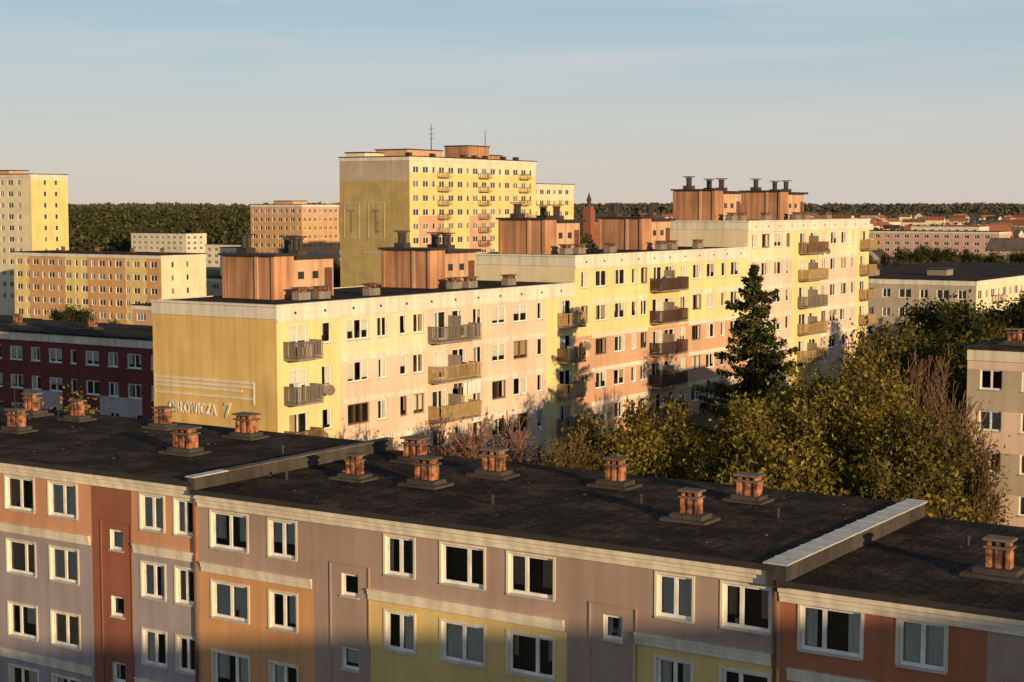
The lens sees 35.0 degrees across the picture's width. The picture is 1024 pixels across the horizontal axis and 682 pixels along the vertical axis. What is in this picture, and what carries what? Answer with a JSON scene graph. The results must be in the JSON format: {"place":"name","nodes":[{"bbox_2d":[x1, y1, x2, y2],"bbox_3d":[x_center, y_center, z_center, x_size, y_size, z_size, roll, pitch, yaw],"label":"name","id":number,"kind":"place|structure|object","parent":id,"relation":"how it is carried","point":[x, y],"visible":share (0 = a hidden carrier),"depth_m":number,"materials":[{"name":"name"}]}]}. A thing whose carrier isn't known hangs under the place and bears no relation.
{"place":"outdoors","nodes":[
{"label":"outdoors","id":0,"kind":"place"},
{"bbox_2d":[0,211,1017,476],"bbox_3d":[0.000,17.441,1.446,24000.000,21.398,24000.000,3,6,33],"label":"ground","id":1,"kind":"structure","parent":0,"point":[704,421],"depth_m":149.83,"materials":[{"name":"green plant"}]},
{"bbox_2d":[0,170,68,314],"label":"apartment tower","id":2,"kind":"structure","parent":1,"relation":"on","point":[33,212],"depth_m":403.20,"materials":[{"name":"paint"}]},
{"bbox_2d":[1,180,57,297],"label":"window glass","id":3,"kind":"structure","parent":2,"relation":"in","point":[10,193],"depth_m":403.51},
{"bbox_2d":[0,180,58,297],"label":"window frames","id":4,"kind":"structure","parent":2,"relation":"in","point":[0,180],"depth_m":404.00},
{"bbox_2d":[47,307,72,320],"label":"deciduous tree","id":5,"kind":"object","parent":1,"relation":"on","point":[54,313],"visible":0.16,"depth_m":297.49,"materials":[{"name":"green plant"}]},
{"bbox_2d":[42,382,109,413],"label":"yellow shrub","id":6,"kind":"object","parent":1,"relation":"on","point":[86,409],"depth_m":91.11,"materials":[{"name":"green plant"}]},
{"bbox_2d":[55,304,97,321],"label":"deciduous tree","id":7,"kind":"object","parent":1,"relation":"on","point":[69,313],"visible":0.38,"depth_m":285.84,"materials":[{"name":"green plant"}]},
{"bbox_2d":[0,314,153,419],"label":"apartment block","id":8,"kind":"structure","parent":1,"relation":"on","point":[107,364],"depth_m":155.13,"materials":[{"name":"paint"}]},
{"bbox_2d":[0,345,153,419],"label":"window frames","id":9,"kind":"structure","parent":8,"relation":"in","point":[113,365],"depth_m":153.83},
{"bbox_2d":[12,246,206,324],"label":"apartment block","id":10,"kind":"structure","parent":1,"relation":"on","point":[107,285],"depth_m":350.45,"materials":[{"name":"paint"}]},
{"bbox_2d":[17,259,188,318],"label":"window glass","id":11,"kind":"structure","parent":10,"relation":"in","point":[102,263],"depth_m":351.95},
{"bbox_2d":[17,258,188,319],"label":"window frames","id":12,"kind":"structure","parent":10,"relation":"in","point":[17,258],"depth_m":352.03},
{"bbox_2d":[133,309,152,325],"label":"walls","id":13,"kind":"structure","parent":1,"relation":"on","point":[149,321],"depth_m":288.41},
{"bbox_2d":[132,305,151,309],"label":"attic","id":14,"kind":"object","parent":13,"relation":"attached to","point":[138,307],"visible":0.18,"depth_m":288.41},
{"bbox_2d":[131,234,206,252],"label":"walls","id":15,"kind":"structure","parent":1,"relation":"on","point":[184,245],"depth_m":846.01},
{"bbox_2d":[133,236,201,249],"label":"window glass","id":16,"kind":"object","parent":15,"relation":"in","point":[168,237],"visible":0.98,"depth_m":845.03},
{"bbox_2d":[133,236,202,249],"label":"window frames","id":17,"kind":"structure","parent":15,"relation":"in","point":[156,242],"depth_m":849.35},
{"bbox_2d":[131,233,206,234],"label":"attic","id":18,"kind":"object","parent":15,"relation":"on","point":[168,234],"visible":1,"depth_m":847.14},
{"bbox_2d":[139,232,194,233],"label":"roof","id":19,"kind":"structure","parent":18,"relation":"on","point":[166,232],"depth_m":864.29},
{"bbox_2d":[68,205,339,250],"bbox_3d":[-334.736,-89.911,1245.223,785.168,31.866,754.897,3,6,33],"label":"forest on hill","id":20,"kind":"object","parent":1,"relation":"on","point":[93,228],"visible":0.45,"depth_m":1065.87,"materials":[{"name":"green plant"}]},
{"bbox_2d":[206,281,221,295],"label":"walls","id":21,"kind":"structure","parent":1,"relation":"on","point":[210,291],"depth_m":408.12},
{"bbox_2d":[206,278,221,281],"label":"attic","id":22,"kind":"object","parent":21,"relation":"attached to","point":[214,280],"depth_m":407.38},
{"bbox_2d":[206,275,221,278],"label":"roof","id":23,"kind":"structure","parent":22,"relation":"on","point":[214,276],"depth_m":415.26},
{"bbox_2d":[205,246,223,266],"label":"walls","id":24,"kind":"structure","parent":1,"relation":"on","point":[212,258],"depth_m":705.89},
{"bbox_2d":[207,248,217,263],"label":"window glass","id":25,"kind":"object","parent":24,"relation":"in","point":[216,255],"visible":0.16,"depth_m":705.46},
{"bbox_2d":[205,244,240,246],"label":"attic","id":26,"kind":"object","parent":24,"relation":"attached to","point":[224,245],"visible":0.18,"depth_m":700.97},
{"bbox_2d":[220,250,235,274],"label":"walls","id":27,"kind":"structure","parent":1,"relation":"on","point":[227,251],"depth_m":615.37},
{"bbox_2d":[249,200,339,266],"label":"apartment block","id":28,"kind":"structure","parent":1,"relation":"on","point":[317,225],"depth_m":530.91,"materials":[{"name":"paint"}]},
{"bbox_2d":[253,209,336,262],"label":"window glass","id":29,"kind":"structure","parent":28,"relation":"in","point":[254,210],"depth_m":530.92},
{"bbox_2d":[253,209,337,263],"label":"window frames","id":30,"kind":"structure","parent":28,"relation":"in","point":[265,209],"depth_m":529.82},
{"bbox_2d":[333,263,339,287],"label":"deciduous tree","id":31,"kind":"object","parent":1,"relation":"on","point":[336,278],"visible":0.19,"depth_m":358.86,"materials":[{"name":"green plant"}]},
{"bbox_2d":[338,127,536,286],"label":"apartment tower","id":32,"kind":"structure","parent":1,"relation":"on","point":[466,194],"depth_m":327.42,"materials":[{"name":"paint"}]},
{"bbox_2d":[413,166,525,252],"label":"window frames","id":33,"kind":"structure","parent":32,"relation":"in","point":[414,166],"depth_m":334.28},
{"bbox_2d":[413,166,530,252],"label":"window glass","id":34,"kind":"structure","parent":32,"relation":"in","point":[415,240],"depth_m":335.09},
{"bbox_2d":[377,407,511,458],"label":"deciduous tree","id":35,"kind":"object","parent":1,"relation":"on","point":[470,446],"visible":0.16,"depth_m":93.89,"materials":[{"name":"brown plant"}]},
{"bbox_2d":[427,396,557,463],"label":"deciduous tree","id":36,"kind":"object","parent":1,"relation":"on","point":[517,455],"visible":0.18,"depth_m":92.81,"materials":[{"name":"brown plant"}]},
{"bbox_2d":[0,382,1023,681],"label":"apartment block","id":37,"kind":"structure","parent":1,"relation":"on","point":[160,546],"depth_m":60.86,"materials":[{"name":"paint"}]},
{"bbox_2d":[8,477,945,681],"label":"window frames","id":38,"kind":"structure","parent":37,"relation":"in","point":[824,648],"depth_m":60.39,"materials":[{"name":"plastic"}]},
{"bbox_2d":[150,176,877,463],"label":"apartment block","id":39,"kind":"structure","parent":1,"relation":"on","point":[547,324],"depth_m":125.72,"materials":[{"name":"paint"}]},
{"bbox_2d":[288,230,865,459],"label":"window frames","id":40,"kind":"structure","parent":39,"relation":"in","point":[696,277],"depth_m":131.87,"materials":[{"name":"plastic"}]},
{"bbox_2d":[68,201,1023,213],"bbox_3d":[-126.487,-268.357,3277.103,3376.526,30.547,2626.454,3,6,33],"label":"horizon forest","id":41,"kind":"object","parent":1,"relation":"on","point":[907,208],"visible":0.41,"depth_m":3178.84,"materials":[{"name":"plant"}]},
{"bbox_2d":[80,208,1023,229],"bbox_3d":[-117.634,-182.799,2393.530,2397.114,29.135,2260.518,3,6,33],"label":"outskirts trees","id":42,"kind":"object","parent":1,"relation":"on","point":[897,213],"visible":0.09,"depth_m":2782.75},
{"bbox_2d":[536,183,574,218],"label":"apartment tower","id":43,"kind":"structure","parent":1,"relation":"on","point":[554,194],"depth_m":427.17,"materials":[{"name":"paint"}]},
{"bbox_2d":[536,189,567,215],"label":"window glass","id":44,"kind":"structure","parent":43,"relation":"in","point":[560,191],"depth_m":426.30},
{"bbox_2d":[536,189,568,215],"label":"window frames","id":45,"kind":"structure","parent":43,"relation":"in","point":[536,189],"depth_m":426.40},
{"bbox_2d":[528,418,617,470],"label":"deciduous tree","id":46,"kind":"object","parent":1,"relation":"on","point":[573,461],"visible":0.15,"depth_m":90.03,"materials":[{"name":"green plant"}]},
{"bbox_2d":[580,193,597,245],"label":"church","id":47,"kind":"structure","parent":1,"relation":"on","point":[589,226],"depth_m":1038.81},
{"bbox_2d":[557,386,694,479],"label":"deciduous tree","id":48,"kind":"object","parent":1,"relation":"on","point":[641,453],"visible":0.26,"depth_m":93.04,"materials":[{"name":"green plant"}]},
{"bbox_2d":[655,386,715,480],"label":"deciduous tree","id":49,"kind":"object","parent":1,"relation":"on","point":[681,437],"visible":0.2,"depth_m":100.48,"materials":[{"name":"green plant"}]},
{"bbox_2d":[675,389,780,482],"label":"deciduous tree","id":50,"kind":"object","parent":1,"relation":"on","point":[744,432],"visible":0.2,"depth_m":90.09,"materials":[{"name":"green plant"}]},
{"bbox_2d":[692,261,804,448],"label":"spruce tree","id":51,"kind":"object","parent":1,"relation":"on","point":[758,369],"visible":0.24,"depth_m":109.76,"materials":[{"name":"green plant"}]},
{"bbox_2d":[706,424,850,495],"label":"deciduous tree","id":52,"kind":"object","parent":1,"relation":"on","point":[793,466],"visible":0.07,"depth_m":85.69,"materials":[{"name":"green plant"}]},
{"bbox_2d":[761,472,798,490],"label":"deciduous tree","id":53,"kind":"object","parent":1,"relation":"on","point":[775,486],"depth_m":79.20,"materials":[{"name":"green plant"}]},
{"bbox_2d":[692,358,893,495],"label":"deciduous tree","id":54,"kind":"object","parent":1,"relation":"on","point":[785,418],"visible":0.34,"depth_m":95.54,"materials":[{"name":"green plant"}]},
{"bbox_2d":[580,222,1017,263],"bbox_3d":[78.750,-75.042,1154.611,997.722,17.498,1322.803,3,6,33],"label":"town trees","id":55,"kind":"object","parent":1,"relation":"on","point":[588,242],"visible":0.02,"depth_m":994.27,"materials":[{"name":"green plant"}]},
{"bbox_2d":[832,214,854,217],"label":"gabled house","id":56,"kind":"structure","parent":1,"relation":"on","point":[842,216],"depth_m":2152.08,"materials":[{"name":"red tile"}]},
{"bbox_2d":[860,212,879,217],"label":"gabled house","id":57,"kind":"structure","parent":1,"relation":"on","point":[865,215],"depth_m":2358.98,"materials":[{"name":"brick"}]},
{"bbox_2d":[792,329,950,495],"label":"deciduous tree","id":58,"kind":"object","parent":1,"relation":"on","point":[885,393],"visible":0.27,"depth_m":97.41,"materials":[{"name":"green plant"}]},
{"bbox_2d":[869,249,893,264],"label":"gabled house","id":59,"kind":"structure","parent":1,"relation":"on","point":[876,254],"depth_m":659.88,"materials":[{"name":"brick"}]},
{"bbox_2d":[875,221,890,228],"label":"gabled house","id":60,"kind":"structure","parent":1,"relation":"on","point":[881,224],"depth_m":1553.21,"materials":[{"name":"red tile"}]},
{"bbox_2d":[875,250,891,265],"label":"deciduous tree","id":61,"kind":"object","parent":1,"relation":"on","point":[883,260],"visible":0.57,"depth_m":600.26,"materials":[{"name":"green plant"}]},
{"bbox_2d":[827,308,947,416],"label":"deciduous tree","id":62,"kind":"object","parent":1,"relation":"on","point":[907,346],"visible":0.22,"depth_m":118.89,"materials":[{"name":"green plant"}]},
{"bbox_2d":[882,217,900,227],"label":"gabled house","id":63,"kind":"structure","parent":1,"relation":"on","point":[893,221],"depth_m":1598.76,"materials":[{"name":"beige tile"}]},
{"bbox_2d":[883,224,899,229],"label":"gabled house","id":64,"kind":"structure","parent":1,"relation":"on","point":[891,226],"depth_m":1464.47,"materials":[{"name":"brick"}]},
{"bbox_2d":[841,440,958,517],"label":"deciduous tree","id":65,"kind":"object","parent":1,"relation":"on","point":[876,485],"visible":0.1,"depth_m":86.37,"materials":[{"name":"green plant"}]},
{"bbox_2d":[886,256,917,265],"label":"deciduous tree","id":66,"kind":"object","parent":1,"relation":"on","point":[910,261],"visible":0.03,"depth_m":462.30,"materials":[{"name":"green plant"}]},
{"bbox_2d":[820,402,988,519],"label":"deciduous tree","id":67,"kind":"object","parent":1,"relation":"on","point":[915,455],"visible":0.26,"depth_m":89.18,"materials":[{"name":"green plant"}]},
{"bbox_2d":[899,213,911,224],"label":"gabled house","id":68,"kind":"structure","parent":1,"relation":"on","point":[904,216],"depth_m":2189.02,"materials":[{"name":"paint"}]},
{"bbox_2d":[892,244,928,262],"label":"deciduous tree","id":69,"kind":"object","parent":1,"relation":"on","point":[919,257],"visible":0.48,"depth_m":525.85,"materials":[{"name":"green plant"}]},
{"bbox_2d":[902,218,925,225],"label":"gabled house","id":70,"kind":"structure","parent":1,"relation":"on","point":[914,221],"depth_m":1744.03,"materials":[{"name":"brick"}]},
{"bbox_2d":[889,381,949,506],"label":"bare tree","id":71,"kind":"object","parent":1,"relation":"on","point":[922,411],"visible":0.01,"depth_m":102.07,"materials":[{"name":"brown plant"}]},
{"bbox_2d":[896,293,952,346],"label":"deciduous tree","id":72,"kind":"object","parent":1,"relation":"on","point":[928,314],"visible":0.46,"depth_m":187.49,"materials":[{"name":"green plant"}]},
{"bbox_2d":[914,242,945,260],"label":"deciduous tree","id":73,"kind":"object","parent":1,"relation":"on","point":[924,249],"visible":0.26,"depth_m":580.48,"materials":[{"name":"green plant"}]},
{"bbox_2d":[919,216,945,225],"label":"gabled house","id":74,"kind":"structure","parent":1,"relation":"on","point":[938,221],"depth_m":1820.09,"materials":[{"name":"beige tile"}]},
{"bbox_2d":[879,346,998,469],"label":"bare tree","id":75,"kind":"object","parent":1,"relation":"on","point":[915,376],"visible":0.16,"depth_m":104.80,"materials":[{"name":"brown plant"}]},
{"bbox_2d":[912,355,966,409],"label":"deciduous tree","id":76,"kind":"object","parent":1,"relation":"on","point":[951,379],"visible":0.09,"depth_m":133.39,"materials":[{"name":"green plant"}]},
{"bbox_2d":[869,230,1010,262],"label":"apartment block","id":77,"kind":"structure","parent":1,"relation":"on","point":[889,241],"depth_m":652.62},
{"bbox_2d":[869,234,1006,257],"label":"window glass","id":78,"kind":"structure","parent":77,"relation":"in","point":[935,236],"depth_m":652.73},
{"bbox_2d":[875,234,1003,252],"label":"window frames","id":79,"kind":"structure","parent":77,"relation":"in","point":[875,234],"depth_m":654.00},
{"bbox_2d":[909,323,974,385],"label":"deciduous tree","id":80,"kind":"object","parent":1,"relation":"on","point":[952,349],"visible":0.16,"depth_m":144.41,"materials":[{"name":"green plant"}]},
{"bbox_2d":[927,244,959,262],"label":"deciduous tree","id":81,"kind":"object","parent":1,"relation":"on","point":[945,255],"visible":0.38,"depth_m":528.30,"materials":[{"name":"green plant"}]},
{"bbox_2d":[867,262,1023,355],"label":"apartment block","id":82,"kind":"structure","parent":1,"relation":"on","point":[895,286],"depth_m":237.81,"materials":[{"name":"paint"}]},
{"bbox_2d":[867,284,1021,334],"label":"window frames","id":83,"kind":"structure","parent":82,"relation":"in","point":[1021,284],"depth_m":236.40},
{"bbox_2d":[868,285,1021,352],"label":"window glass","id":84,"kind":"structure","parent":82,"relation":"in","point":[902,291],"depth_m":236.40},
{"bbox_2d":[901,379,993,516],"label":"bare tree","id":85,"kind":"object","parent":1,"relation":"on","point":[941,403],"visible":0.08,"depth_m":100.81,"materials":[{"name":"brown plant"}]},
{"bbox_2d":[911,226,988,230],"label":"apartment block","id":86,"kind":"structure","parent":1,"relation":"on","point":[964,228],"depth_m":770.59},
{"bbox_2d":[948,215,966,217],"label":"gabled house","id":87,"kind":"structure","parent":1,"relation":"on","point":[957,216],"depth_m":2253.98,"materials":[{"name":"brick"}]},
{"bbox_2d":[921,472,994,523],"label":"yellow shrub","id":88,"kind":"object","parent":1,"relation":"on","point":[943,514],"visible":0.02,"depth_m":71.36,"materials":[{"name":"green plant"}]},
{"bbox_2d":[948,217,968,222],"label":"gabled house","id":89,"kind":"structure","parent":1,"relation":"on","point":[958,219],"depth_m":1870.64,"materials":[{"name":"red tile"}]},
{"bbox_2d":[943,292,984,338],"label":"deciduous tree","id":90,"kind":"object","parent":1,"relation":"on","point":[958,302],"visible":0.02,"depth_m":209.83,"materials":[{"name":"green plant"}]},
{"bbox_2d":[919,288,1011,355],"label":"deciduous tree","id":91,"kind":"object","parent":1,"relation":"on","point":[964,320],"visible":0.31,"depth_m":160.54,"materials":[{"name":"green plant"}]},
{"bbox_2d":[958,247,975,261],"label":"deciduous tree","id":92,"kind":"object","parent":1,"relation":"on","point":[966,255],"visible":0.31,"depth_m":605.53,"materials":[{"name":"green plant"}]},
{"bbox_2d":[938,322,996,421],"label":"deciduous tree","id":93,"kind":"object","parent":1,"relation":"on","point":[961,389],"visible":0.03,"depth_m":125.89,"materials":[{"name":"green plant"}]},
{"bbox_2d":[924,408,1018,525],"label":"deciduous tree","id":94,"kind":"object","parent":1,"relation":"on","point":[979,492],"visible":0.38,"depth_m":94.16,"materials":[{"name":"green plant"}]},
{"bbox_2d":[939,302,1003,340],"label":"deciduous tree","id":95,"kind":"object","parent":1,"relation":"on","point":[966,315],"visible":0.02,"depth_m":180.40,"materials":[{"name":"green plant"}]},
{"bbox_2d":[944,317,1023,352],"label":"deciduous tree","id":96,"kind":"object","parent":1,"relation":"on","point":[998,334],"visible":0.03,"depth_m":151.07,"materials":[{"name":"green plant"}]},
{"bbox_2d":[980,219,1002,224],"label":"gabled house","id":97,"kind":"structure","parent":1,"relation":"on","point":[985,222],"depth_m":1540.70,"materials":[{"name":"brick"}]},
{"bbox_2d":[975,248,1008,262],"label":"deciduous tree","id":98,"kind":"object","parent":1,"relation":"on","point":[992,259],"visible":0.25,"depth_m":499.90,"materials":[{"name":"green plant"}]},
{"bbox_2d":[964,328,1023,526],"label":"apartment block","id":99,"kind":"structure","parent":1,"relation":"on","point":[995,368],"depth_m":109.54,"materials":[{"name":"paint"}]},
{"bbox_2d":[980,369,1023,515],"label":"window frames","id":100,"kind":"structure","parent":99,"relation":"in","point":[991,388],"depth_m":109.67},
{"bbox_2d":[985,215,1002,219],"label":"gabled house","id":101,"kind":"structure","parent":1,"relation":"on","point":[994,217],"depth_m":1792.89,"materials":[{"name":"brick"}]},
{"bbox_2d":[977,223,1013,236],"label":"gabled house","id":102,"kind":"structure","parent":1,"relation":"on","point":[992,227],"depth_m":995.05,"materials":[{"name":"red tile"}]},
{"bbox_2d":[977,293,1021,327],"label":"deciduous tree","id":103,"kind":"object","parent":1,"relation":"on","point":[1000,312],"visible":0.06,"depth_m":200.00,"materials":[{"name":"green plant"}]},
{"bbox_2d":[977,290,1023,334],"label":"deciduous tree","id":104,"kind":"object","parent":1,"relation":"on","point":[1015,317],"visible":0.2,"depth_m":169.67,"materials":[{"name":"green plant"}]},
{"bbox_2d":[988,221,1016,229],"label":"gabled house","id":105,"kind":"structure","parent":1,"relation":"on","point":[1010,225],"depth_m":1208.61,"materials":[{"name":"brick"}]},
{"bbox_2d":[984,235,1023,261],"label":"gabled house","id":106,"kind":"structure","parent":1,"relation":"on","point":[1005,245],"depth_m":608.21,"materials":[{"name":"brick"}]},
{"bbox_2d":[1002,219,1023,226],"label":"gabled house","id":107,"kind":"structure","parent":1,"relation":"on","point":[1019,223],"depth_m":1397.01,"materials":[{"name":"red tile"}]},
{"bbox_2d":[1006,249,1023,262],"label":"deciduous tree","id":108,"kind":"object","parent":1,"relation":"on","point":[1011,256],"visible":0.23,"depth_m":551.87,"materials":[{"name":"green plant"}]},
{"bbox_2d":[1011,228,1022,236],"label":"gabled house","id":109,"kind":"structure","parent":1,"relation":"on","point":[1017,232],"depth_m":1076.27,"materials":[{"name":"paint"}]},
{"bbox_2d":[1013,214,1023,218],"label":"gabled house","id":110,"kind":"structure","parent":1,"relation":"on","point":[1018,216],"depth_m":2227.25,"materials":[{"name":"red tile"}]},
{"bbox_2d":[1014,248,1023,262],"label":"deciduous tree","id":111,"kind":"object","parent":1,"relation":"on","point":[1020,253],"visible":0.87,"depth_m":546.47,"materials":[{"name":"green plant"}]},
{"bbox_2d":[0,0,1023,205],"label":"sky","id":112,"kind":"structure","parent":0,"point":[246,102],"materials":[{"name":"blue"}]},
{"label":"attic","id":113,"kind":"object","parent":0,"visible":0},
{"bbox_2d":[0,316,38,319],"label":"roof","id":114,"kind":"structure","parent":113,"relation":"on","point":[3,318],"depth_m":281.57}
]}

